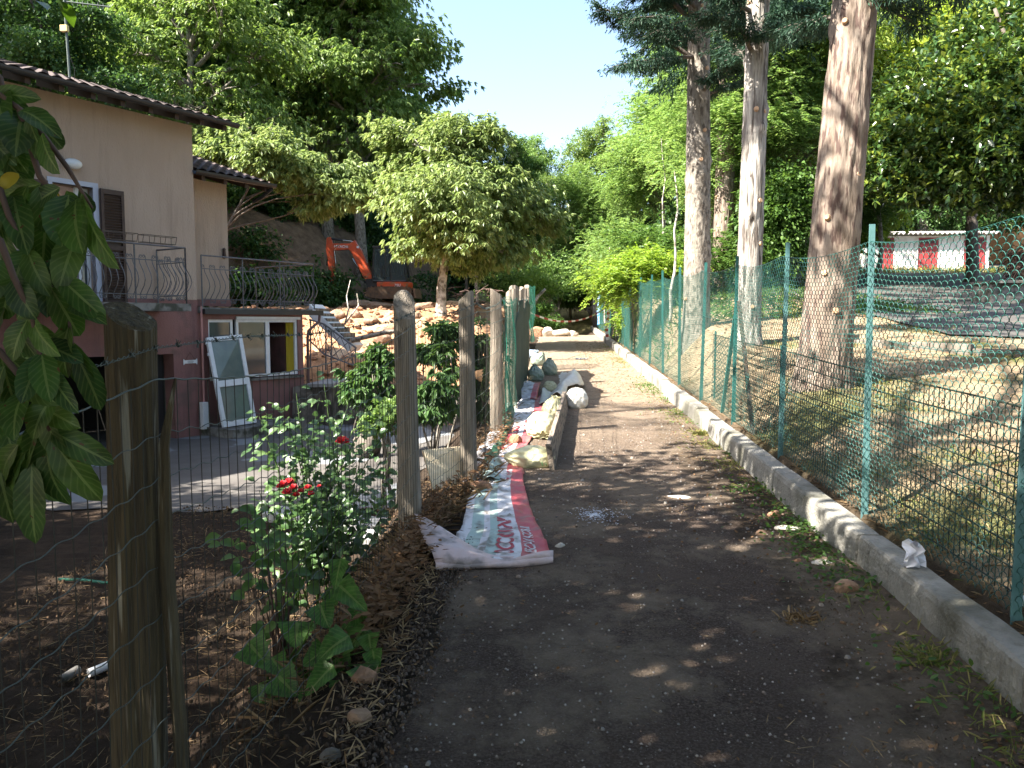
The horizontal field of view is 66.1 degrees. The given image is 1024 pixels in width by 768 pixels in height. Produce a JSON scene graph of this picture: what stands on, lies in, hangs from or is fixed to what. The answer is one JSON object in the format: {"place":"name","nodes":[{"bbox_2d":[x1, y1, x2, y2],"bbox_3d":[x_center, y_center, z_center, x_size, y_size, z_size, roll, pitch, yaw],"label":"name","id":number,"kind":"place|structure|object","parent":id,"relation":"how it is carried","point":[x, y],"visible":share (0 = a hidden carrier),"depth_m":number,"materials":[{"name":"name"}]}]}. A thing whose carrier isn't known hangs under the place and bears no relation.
{"place":"outdoors","nodes":[
{"label":"outdoors","id":0,"kind":"place"},
{"bbox_2d":[0,58,323,438],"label":"house","id":1,"kind":"structure","parent":0,"point":[134,172],"depth_m":14.51,"materials":[{"name":"beige paint"}]},
{"bbox_2d":[60,0,110,78],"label":"tv antenna","id":2,"kind":"object","parent":1,"relation":"on","point":[64,28],"visible":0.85,"depth_m":14.73,"materials":[{"name":"grey metal"}]},
{"bbox_2d":[157,355,163,437],"bbox_3d":[-6.748,0.284,14.548,0.050,1.610,0.620,3,5,33],"label":"cellar door","id":3,"kind":"structure","parent":1,"relation":"in","point":[160,390],"depth_m":14.75,"materials":[{"name":"black paint"}]},
{"bbox_2d":[208,319,232,380],"bbox_3d":[-5.776,-0.673,15.563,0.050,1.200,0.600,3,5,33],"label":"window","id":4,"kind":"structure","parent":1,"relation":"in","point":[216,327],"depth_m":15.52,"materials":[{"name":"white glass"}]},
{"bbox_2d":[234,317,303,380],"bbox_3d":[-5.088,-0.753,16.515,0.135,1.310,1.750,3,5,33],"label":"window","id":5,"kind":"structure","parent":1,"relation":"in","point":[257,351],"depth_m":16.34,"materials":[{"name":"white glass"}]},
{"bbox_2d":[20,424,459,511],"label":"yard","id":6,"kind":"structure","parent":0,"point":[79,502],"depth_m":11.65,"materials":[{"name":"concrete"}]},
{"bbox_2d":[205,334,256,427],"bbox_3d":[-5.453,-0.081,15.350,0.551,1.753,0.906,3,5,31],"label":"glazed door","id":7,"kind":"structure","parent":6,"relation":"on","point":[227,358],"depth_m":15.34,"materials":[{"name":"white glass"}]},
{"bbox_2d":[0,88,1023,767],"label":"ground","id":8,"kind":"structure","parent":0,"point":[308,238],"depth_m":6.05,"materials":[{"name":"soil"}]},
{"bbox_2d":[37,0,76,26],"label":"fruit tree","id":9,"kind":"object","parent":8,"relation":"on","point":[68,12],"visible":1,"depth_m":5.21,"materials":[{"name":"green plant"}]},
{"bbox_2d":[0,0,175,116],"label":"broadleaf tree","id":10,"kind":"object","parent":8,"relation":"on","point":[43,45],"visible":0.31,"depth_m":23.48,"materials":[{"name":"green plant"}]},
{"bbox_2d":[53,0,317,306],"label":"chestnut tree","id":11,"kind":"object","parent":8,"relation":"on","point":[187,20],"visible":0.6,"depth_m":27.68,"materials":[{"name":"green plant"}]},
{"bbox_2d":[132,0,291,115],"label":"broadleaf tree","id":12,"kind":"object","parent":8,"relation":"on","point":[207,63],"visible":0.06,"depth_m":32.80,"materials":[{"name":"green plant"}]},
{"bbox_2d":[0,447,477,767],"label":"straw","id":13,"kind":"object","parent":8,"relation":"on","point":[183,544],"visible":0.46,"depth_m":4.82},
{"bbox_2d":[0,434,484,767],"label":"soil clods","id":14,"kind":"object","parent":8,"relation":"on","point":[240,710],"visible":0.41,"depth_m":4.94,"materials":[{"name":"soil"}]},
{"bbox_2d":[53,92,468,307],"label":"undergrowth","id":15,"kind":"object","parent":8,"relation":"on","point":[326,295],"visible":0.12,"depth_m":31.96,"materials":[{"name":"green plant"}]},
{"bbox_2d":[0,285,529,767],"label":"wire fence","id":16,"kind":"object","parent":8,"relation":"on","point":[142,631],"visible":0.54,"depth_m":2.13,"materials":[{"name":"grey wood"}]},
{"bbox_2d":[502,296,516,413],"bbox_3d":[-0.015,-0.361,9.338,0.078,1.354,1.161,1,5,8],"label":"green net","id":17,"kind":"object","parent":16,"relation":"attached to","point":[509,392],"visible":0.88,"depth_m":9.33,"materials":[{"name":"plastic"}]},
{"bbox_2d":[514,299,529,404],"bbox_3d":[0.199,-0.675,13.296,0.068,1.602,5.401,0,5,3],"label":"shade cloth","id":18,"kind":"object","parent":16,"relation":"hanging from","point":[522,318],"visible":0.91,"depth_m":12.31,"materials":[{"name":"fabric"}]},
{"bbox_2d":[205,504,326,660],"bbox_3d":[-1.440,1.177,4.485,0.740,0.933,0.463,0,5,3],"label":"round leaved shrub","id":19,"kind":"object","parent":8,"relation":"on","point":[285,583],"visible":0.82,"depth_m":4.43,"materials":[{"name":"green plant"}]},
{"bbox_2d":[192,109,384,307],"bbox_3d":[-7.156,-5.122,24.818,6.938,6.966,4.029,0,5,3],"label":"chestnut tree","id":20,"kind":"object","parent":8,"relation":"on","point":[284,162],"visible":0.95,"depth_m":24.11,"materials":[{"name":"green plant"}]},
{"bbox_2d":[211,0,370,221],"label":"broadleaf tree","id":21,"kind":"object","parent":8,"relation":"on","point":[308,99],"visible":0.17,"depth_m":33.50,"materials":[{"name":"green plant"}]},
{"bbox_2d":[235,558,381,703],"bbox_3d":[-0.848,1.095,3.351,0.445,0.648,0.742,-4,6,-38],"label":"broad leaved plant","id":22,"kind":"object","parent":8,"relation":"on","point":[337,640],"visible":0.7,"depth_m":3.36,"materials":[{"name":"green plant"}]},
{"bbox_2d":[231,371,397,616],"bbox_3d":[-1.344,0.794,5.838,1.365,1.777,1.167,0,5,3],"label":"rose bush","id":23,"kind":"object","parent":8,"relation":"on","point":[329,541],"visible":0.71,"depth_m":5.76,"materials":[{"name":"green plant"}]},
{"bbox_2d":[307,378,346,425],"bbox_3d":[-4.073,0.367,17.580,0.974,0.970,2.680,0,5,3],"label":"garden table","id":24,"kind":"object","parent":8,"relation":"on","point":[317,385],"depth_m":16.66,"materials":[{"name":"stone"}]},
{"bbox_2d":[308,304,362,369],"bbox_3d":[-4.197,-1.146,19.054,1.214,1.558,1.322,0,5,3],"label":"outside stair","id":25,"kind":"object","parent":8,"relation":"on","point":[331,322],"visible":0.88,"depth_m":18.60,"materials":[{"name":"concrete"}]},
{"bbox_2d":[250,0,448,243],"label":"chestnut tree","id":26,"kind":"object","parent":8,"relation":"on","point":[327,230],"visible":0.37,"depth_m":33.64,"materials":[{"name":"green plant"}]},
{"bbox_2d":[347,707,372,724],"bbox_3d":[-0.559,1.224,2.883,0.096,0.062,0.072,0,5,3],"label":"stone","id":27,"kind":"object","parent":8,"relation":"on","point":[358,715],"visible":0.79,"depth_m":2.87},
{"bbox_2d":[242,0,484,289],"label":"chestnut tree","id":28,"kind":"object","parent":8,"relation":"on","point":[346,140],"visible":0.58,"depth_m":34.26,"materials":[{"name":"green plant"}]},
{"bbox_2d":[331,341,395,455],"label":"shrub","id":29,"kind":"object","parent":8,"relation":"on","point":[369,388],"visible":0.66,"depth_m":12.62,"materials":[{"name":"green plant"}]},
{"bbox_2d":[351,665,377,683],"bbox_3d":[-0.596,1.181,3.185,0.108,0.072,0.088,0,5,3],"label":"stone","id":30,"kind":"object","parent":8,"relation":"on","point":[362,673],"visible":0.94,"depth_m":3.16,"materials":[{"name":"stone"}]},
{"bbox_2d":[276,553,462,767],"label":"edge litter","id":31,"kind":"object","parent":8,"relation":"on","point":[380,705],"visible":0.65,"depth_m":3.18,"materials":[{"name":"plant"}]},
{"bbox_2d":[319,237,421,300],"bbox_3d":[-6.174,-4.688,33.103,4.564,2.878,1.600,0,5,3],"label":"excavator","id":32,"kind":"object","parent":8,"relation":"on","point":[385,279],"visible":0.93,"depth_m":32.37,"materials":[{"name":"metal"}]},
{"bbox_2d":[241,302,503,424],"bbox_3d":[-5.062,-0.902,21.992,9.768,2.870,10.710,0,5,3],"label":"rubble","id":33,"kind":"object","parent":8,"relation":"on","point":[375,314],"visible":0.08,"depth_m":22.58,"materials":[{"name":"beige stone"}]},
{"bbox_2d":[351,395,397,513],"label":"shrub","id":34,"kind":"object","parent":8,"relation":"on","point":[378,407],"visible":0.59,"depth_m":8.56,"materials":[{"name":"green plant"}]},
{"bbox_2d":[226,400,524,767],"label":"dry weeds","id":35,"kind":"object","parent":8,"relation":"on","point":[459,507],"visible":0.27,"depth_m":4.47,"materials":[{"name":"plant"}]},
{"bbox_2d":[292,383,476,424],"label":"retaining wall","id":36,"kind":"structure","parent":8,"relation":"on","point":[309,408],"depth_m":16.98,"materials":[{"name":"stone"}]},
{"bbox_2d":[296,536,480,767],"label":"edge crumbs","id":37,"kind":"object","parent":8,"relation":"on","point":[372,746],"visible":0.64,"depth_m":3.15,"materials":[{"name":"soil"}]},
{"bbox_2d":[309,478,467,669],"bbox_3d":[-0.610,0.999,4.534,0.565,0.447,2.508,0,5,3],"label":"dead leaf tangle","id":38,"kind":"object","parent":8,"relation":"on","point":[375,590],"visible":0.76,"depth_m":4.07,"materials":[{"name":"brown plant"}]},
{"bbox_2d":[366,0,450,209],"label":"chestnut tree","id":39,"kind":"object","parent":8,"relation":"on","point":[413,16],"depth_m":41.83,"materials":[{"name":"green plant"}]},
{"bbox_2d":[416,319,459,474],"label":"shrub","id":40,"kind":"object","parent":8,"relation":"on","point":[426,391],"visible":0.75,"depth_m":9.19,"materials":[{"name":"green plant"}]},
{"bbox_2d":[422,446,459,489],"bbox_3d":[-0.551,0.681,6.410,0.211,0.326,0.571,3,5,32],"label":"ribbed panel","id":41,"kind":"object","parent":8,"relation":"on","point":[445,463],"visible":0.56,"depth_m":6.38,"materials":[{"name":"plastic"}]},
{"bbox_2d":[356,109,588,317],"bbox_3d":[-1.190,-4.653,22.599,6.932,6.600,5.643,0,5,3],"label":"cherry tree","id":42,"kind":"object","parent":8,"relation":"on","point":[464,210],"visible":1,"depth_m":22.19,"materials":[{"name":"green plant"}]},
{"bbox_2d":[441,411,517,498],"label":"fallen leaves","id":43,"kind":"object","parent":8,"relation":"on","point":[487,459],"visible":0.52,"depth_m":7.05,"materials":[{"name":"plant"}]},
{"bbox_2d":[454,315,512,426],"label":"shrub","id":44,"kind":"object","parent":8,"relation":"on","point":[483,350],"visible":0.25,"depth_m":9.72,"materials":[{"name":"green plant"}]},
{"bbox_2d":[16,28,965,297],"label":"wood","id":45,"kind":"object","parent":8,"relation":"on","point":[648,220],"visible":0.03,"depth_m":54.59,"materials":[{"name":"green plant"}]},
{"bbox_2d":[484,134,565,274],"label":"broadleaf tree","id":46,"kind":"object","parent":8,"relation":"on","point":[531,165],"visible":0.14,"depth_m":44.79,"materials":[{"name":"green plant"}]},
{"bbox_2d":[473,244,587,316],"bbox_3d":[1.019,-4.178,36.086,5.699,4.653,5.997,0,5,3],"label":"shrub","id":47,"kind":"object","parent":8,"relation":"on","point":[522,277],"visible":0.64,"depth_m":34.88,"materials":[{"name":"green plant"}]},
{"bbox_2d":[504,132,558,204],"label":"broadleaf tree","id":48,"kind":"object","parent":8,"relation":"on","point":[546,155],"visible":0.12,"depth_m":56.14,"materials":[{"name":"green plant"}]},
{"bbox_2d":[530,300,567,329],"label":"shrub","id":49,"kind":"object","parent":8,"relation":"on","point":[544,310],"visible":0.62,"depth_m":32.70,"materials":[{"name":"green plant"}]},
{"bbox_2d":[534,171,604,286],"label":"chestnut tree","id":50,"kind":"object","parent":8,"relation":"on","point":[546,178],"visible":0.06,"depth_m":48.76,"materials":[{"name":"green plant"}]},
{"bbox_2d":[549,270,592,323],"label":"hedge bush","id":51,"kind":"object","parent":8,"relation":"on","point":[570,304],"visible":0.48,"depth_m":39.50,"materials":[{"name":"green plant"}]},
{"bbox_2d":[547,114,629,225],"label":"broadleaf tree","id":52,"kind":"object","parent":8,"relation":"on","point":[584,155],"visible":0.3,"depth_m":54.87,"materials":[{"name":"green plant"}]},
{"bbox_2d":[538,159,643,319],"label":"locust tree","id":53,"kind":"object","parent":8,"relation":"on","point":[580,203],"visible":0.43,"depth_m":42.33,"materials":[{"name":"green plant"}]},
{"bbox_2d":[549,209,670,298],"bbox_3d":[4.247,-5.502,35.021,4.756,4.815,7.365,-2,5,-24],"label":"bush","id":54,"kind":"object","parent":8,"relation":"on","point":[590,236],"visible":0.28,"depth_m":35.90,"materials":[{"name":"green plant"}]},
{"bbox_2d":[597,290,637,343],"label":"bush","id":55,"kind":"object","parent":8,"relation":"on","point":[616,322],"visible":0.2,"depth_m":22.74,"materials":[{"name":"green plant"}]},
{"bbox_2d":[584,71,682,234],"bbox_3d":[6.806,-10.207,37.444,6.994,10.589,7.676,-2,5,-26],"label":"locust tree","id":56,"kind":"object","parent":8,"relation":"on","point":[634,199],"visible":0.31,"depth_m":36.98,"materials":[{"name":"green plant"}]},
{"bbox_2d":[568,237,713,354],"bbox_3d":[3.139,-2.107,18.876,3.064,2.822,3.539,2,5,21],"label":"bush","id":57,"kind":"object","parent":8,"relation":"on","point":[621,276],"visible":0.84,"depth_m":18.27,"materials":[{"name":"green plant"}]},
{"bbox_2d":[624,115,685,229],"bbox_3d":[4.467,-5.331,23.597,2.387,5.299,2.065,0,5,3],"label":"sapling","id":58,"kind":"object","parent":8,"relation":"on","point":[663,145],"visible":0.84,"depth_m":23.42,"materials":[{"name":"green plant"}]},
{"bbox_2d":[632,152,721,324],"bbox_3d":[3.587,-3.072,17.364,1.959,3.841,2.487,0,5,3],"label":"sapling","id":59,"kind":"object","parent":8,"relation":"on","point":[675,184],"visible":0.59,"depth_m":17.11,"materials":[{"name":"green plant"}]},
{"bbox_2d":[585,0,774,353],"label":"conifer","id":60,"kind":"object","parent":8,"relation":"on","point":[701,81],"visible":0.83,"depth_m":13.94,"materials":[{"name":"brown plant"}]},
{"bbox_2d":[591,208,771,302],"bbox_3d":[5.116,-3.627,22.574,5.029,2.783,4.624,-2,5,-24],"label":"bush","id":61,"kind":"object","parent":8,"relation":"on","point":[662,239],"visible":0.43,"depth_m":22.38,"materials":[{"name":"green plant"}]},
{"bbox_2d":[605,52,818,264],"bbox_3d":[7.818,-8.531,29.257,6.644,10.060,7.292,3,5,34],"label":"locust tree","id":62,"kind":"object","parent":8,"relation":"on","point":[659,125],"visible":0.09,"depth_m":28.80,"materials":[{"name":"green plant"}]},
{"bbox_2d":[605,0,831,287],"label":"conifer","id":63,"kind":"object","parent":8,"relation":"on","point":[723,194],"visible":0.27,"depth_m":23.10,"materials":[{"name":"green plant"}]},
{"bbox_2d":[682,0,828,349],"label":"conifer","id":64,"kind":"object","parent":8,"relation":"on","point":[752,46],"visible":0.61,"depth_m":11.44,"materials":[{"name":"plant"}]},
{"bbox_2d":[647,0,882,282],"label":"locust tree","id":65,"kind":"object","parent":8,"relation":"on","point":[781,133],"visible":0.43,"depth_m":22.57,"materials":[{"name":"green plant"}]},
{"bbox_2d":[723,154,816,287],"bbox_3d":[7.672,-4.632,22.364,3.666,4.077,3.177,0,5,3],"label":"bush","id":66,"kind":"object","parent":8,"relation":"on","point":[788,201],"visible":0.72,"depth_m":21.80,"materials":[{"name":"green plant"}]},
{"bbox_2d":[603,274,959,363],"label":"weeds","id":67,"kind":"object","parent":8,"relation":"on","point":[801,287],"visible":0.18,"depth_m":17.10,"materials":[{"name":"green plant"}]},
{"bbox_2d":[681,0,925,280],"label":"chestnut tree","id":68,"kind":"object","parent":8,"relation":"on","point":[882,40],"visible":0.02,"depth_m":24.46,"materials":[{"name":"green plant"}]},
{"bbox_2d":[590,326,1023,713],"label":"concrete kerb","id":69,"kind":"structure","parent":8,"relation":"on","point":[989,644],"depth_m":4.18,"materials":[{"name":"concrete"}]},
{"bbox_2d":[900,539,925,567],"bbox_3d":[2.007,0.849,3.929,0.135,0.154,0.060,0,5,3],"label":"crumpled paper","id":70,"kind":"object","parent":69,"relation":"on","point":[915,555],"visible":1,"depth_m":3.93,"materials":[{"name":"white paper"}]},
{"bbox_2d":[597,215,1023,624],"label":"chain link fence","id":71,"kind":"object","parent":8,"relation":"on","point":[1016,590],"visible":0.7,"depth_m":5.14,"materials":[{"name":"green metal"}]},
{"bbox_2d":[626,295,1023,633],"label":"dry grass","id":72,"kind":"structure","parent":8,"relation":"on","point":[874,499],"depth_m":6.20,"materials":[{"name":"plant"}]},
{"bbox_2d":[655,306,1016,596],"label":"bank leaves","id":73,"kind":"object","parent":8,"relation":"on","point":[997,594],"visible":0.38,"depth_m":7.90,"materials":[{"name":"plant"}]},
{"bbox_2d":[711,331,1020,591],"bbox_3d":[2.348,0.377,4.912,0.060,1.289,10.992,0,5,3],"label":"welded fence","id":74,"kind":"object","parent":8,"relation":"on","point":[894,446],"visible":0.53,"depth_m":4.68,"materials":[{"name":"green metal"}]},
{"bbox_2d":[814,150,917,280],"bbox_3d":[11.732,-6.136,25.471,4.196,6.354,4.606,-2,5,-28],"label":"locust tree","id":75,"kind":"object","parent":8,"relation":"on","point":[871,210],"visible":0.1,"depth_m":25.43,"materials":[{"name":"green plant"}]},
{"bbox_2d":[764,0,987,391],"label":"conifer","id":76,"kind":"object","parent":8,"relation":"on","point":[837,204],"visible":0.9,"depth_m":8.13,"materials":[{"name":"brown plant"}]},
{"bbox_2d":[859,201,914,277],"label":"bush","id":77,"kind":"object","parent":8,"relation":"on","point":[886,231],"visible":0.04,"depth_m":27.24,"materials":[{"name":"green plant"}]},
{"bbox_2d":[771,263,1013,273],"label":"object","id":78,"kind":"object","parent":8,"relation":"on","point":[951,270],"visible":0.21,"depth_m":32.23,"materials":[{"name":"green plant"}]},
{"bbox_2d":[859,231,998,269],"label":"sheds","id":79,"kind":"object","parent":8,"relation":"on","point":[981,239],"visible":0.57,"depth_m":34.73,"materials":[{"name":"white paint"}]},
{"bbox_2d":[918,237,937,268],"bbox_3d":[18.364,-5.641,34.789,0.836,1.640,0.075,0,5,3],"label":"metal door","id":80,"kind":"structure","parent":79,"relation":"in","point":[932,243],"depth_m":34.75,"materials":[{"name":"red paint"}]},
{"bbox_2d":[853,335,1023,356],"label":"driveway edging","id":81,"kind":"object","parent":8,"relation":"on","point":[971,347],"visible":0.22,"depth_m":10.13,"materials":[{"name":"stone"}]},
{"bbox_2d":[872,0,1007,281],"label":"broadleaf tree","id":82,"kind":"object","parent":8,"relation":"on","point":[972,223],"visible":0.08,"depth_m":24.92,"materials":[{"name":"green plant"}]},
{"bbox_2d":[863,0,1023,222],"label":"laurel tree","id":83,"kind":"object","parent":8,"relation":"on","point":[946,123],"visible":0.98,"depth_m":19.86,"materials":[{"name":"green plant"}]},
{"bbox_2d":[887,200,1023,235],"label":"bush","id":84,"kind":"object","parent":8,"relation":"on","point":[949,223],"visible":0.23,"depth_m":38.93,"materials":[{"name":"green plant"}]},
{"bbox_2d":[969,280,1023,302],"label":"concrete pier","id":85,"kind":"structure","parent":8,"relation":"on","point":[1005,291],"depth_m":16.88,"materials":[{"name":"concrete"}]},
{"bbox_2d":[984,201,1023,263],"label":"orange house","id":86,"kind":"structure","parent":8,"relation":"on","point":[1001,242],"depth_m":42.63,"materials":[{"name":"paint"}]},
{"bbox_2d":[988,238,1023,279],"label":"dry shrub","id":87,"kind":"object","parent":8,"relation":"on","point":[1019,266],"visible":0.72,"depth_m":17.74,"materials":[{"name":"brown plant"}]},
{"bbox_2d":[403,0,684,209],"label":"sky","id":88,"kind":"structure","parent":0,"point":[537,63],"materials":[{"name":"blue"}]},
{"bbox_2d":[375,335,1023,767],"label":"path","id":89,"kind":"structure","parent":0,"point":[606,601],"depth_m":3.51,"materials":[{"name":"asphalt"}]},
{"bbox_2d":[415,469,552,570],"bbox_3d":[-0.133,0.855,5.715,0.866,0.225,2.570,0,5,3],"label":"banner","id":90,"kind":"object","parent":89,"relation":"on","point":[510,535],"visible":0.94,"depth_m":4.96,"materials":[{"name":"white"}]},
{"bbox_2d":[471,395,544,490],"bbox_3d":[0.089,0.512,9.152,0.618,0.220,6.166,0,5,3],"label":"banner","id":91,"kind":"object","parent":89,"relation":"on","point":[527,408],"visible":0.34,"depth_m":9.16,"materials":[{"name":"white"}]},
{"bbox_2d":[504,445,554,467],"bbox_3d":[0.158,0.657,7.200,0.476,0.198,0.289,0,5,3],"label":"bag","id":92,"kind":"object","parent":89,"relation":"on","point":[530,456],"visible":0.83,"depth_m":7.09,"materials":[{"name":"yellow plastic"}]},
{"bbox_2d":[525,411,553,438],"bbox_3d":[0.313,0.446,8.652,0.341,0.292,0.387,0,5,3],"label":"bag","id":93,"kind":"object","parent":89,"relation":"on","point":[538,425],"visible":0.91,"depth_m":8.56,"materials":[{"name":"white plastic"}]},
{"bbox_2d":[545,391,567,469],"bbox_3d":[0.524,0.439,8.973,0.115,0.364,3.957,0,5,6],"label":"board","id":94,"kind":"object","parent":89,"relation":"on","point":[553,443],"visible":0.97,"depth_m":8.04,"materials":[{"name":"wood"}]},
{"bbox_2d":[539,369,583,403],"bbox_3d":[0.927,-0.061,13.514,0.630,0.313,5.018,1,5,8],"label":"white sheet","id":95,"kind":"object","parent":89,"relation":"on","point":[571,378],"visible":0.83,"depth_m":12.49,"materials":[{"name":"plastic"}]},
{"bbox_2d":[567,387,587,408],"bbox_3d":[0.899,0.192,10.953,0.322,0.291,0.304,0,5,3],"label":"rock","id":96,"kind":"object","parent":89,"relation":"on","point":[577,398],"visible":0.97,"depth_m":10.84,"materials":[{"name":"white stone"}]},
{"bbox_2d":[573,342,660,397],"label":"path edge grass","id":97,"kind":"structure","parent":89,"relation":"on","point":[606,369],"depth_m":16.44,"materials":[{"name":"plant"}]},
{"bbox_2d":[368,400,1018,767],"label":"pebbles","id":98,"kind":"object","parent":89,"relation":"on","point":[428,763],"visible":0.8,"depth_m":3.79,"materials":[{"name":"gravel"}]},
{"bbox_2d":[383,375,1023,767],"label":"earth crumbs","id":99,"kind":"object","parent":89,"relation":"on","point":[795,627],"visible":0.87,"depth_m":3.54,"materials":[{"name":"soil"}]},
{"bbox_2d":[568,348,934,767],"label":"path straw","id":100,"kind":"object","parent":89,"relation":"on","point":[779,580],"visible":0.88,"depth_m":2.93,"materials":[{"name":"plant"}]},
{"bbox_2d":[771,605,825,627],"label":"grass tuft","id":101,"kind":"object","parent":89,"relation":"on","point":[789,617],"visible":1,"depth_m":3.76,"materials":[{"name":"plant"}]},
{"bbox_2d":[599,344,1023,767],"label":"kerb weeds","id":102,"kind":"object","parent":89,"relation":"on","point":[1003,751],"visible":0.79,"depth_m":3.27,"materials":[{"name":"green plant"}]},
{"bbox_2d":[892,639,972,671],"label":"grass tuft","id":103,"kind":"object","parent":89,"relation":"on","point":[919,656],"visible":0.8,"depth_m":3.33,"materials":[{"name":"plant"}]},
{"bbox_2d":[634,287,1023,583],"bbox_3d":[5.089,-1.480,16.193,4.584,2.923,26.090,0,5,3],"label":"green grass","id":104,"kind":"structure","parent":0,"point":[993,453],"depth_m":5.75,"materials":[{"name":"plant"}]},
{"bbox_2d":[732,264,1023,336],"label":"driveway","id":105,"kind":"structure","parent":0,"point":[996,319],"depth_m":16.54,"materials":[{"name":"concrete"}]},
{"bbox_3d":[-2.566,-1.586,-0.618,7.336,8.816,5.750,3,6,36],"label":"fruit tree","id":106,"kind":"object","parent":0,"visible":0},
{"bbox_2d":[0,74,118,543],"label":"pear branch","id":107,"kind":"object","parent":106,"relation":"attached to","point":[51,453],"visible":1,"depth_m":0.79,"materials":[{"name":"green"}]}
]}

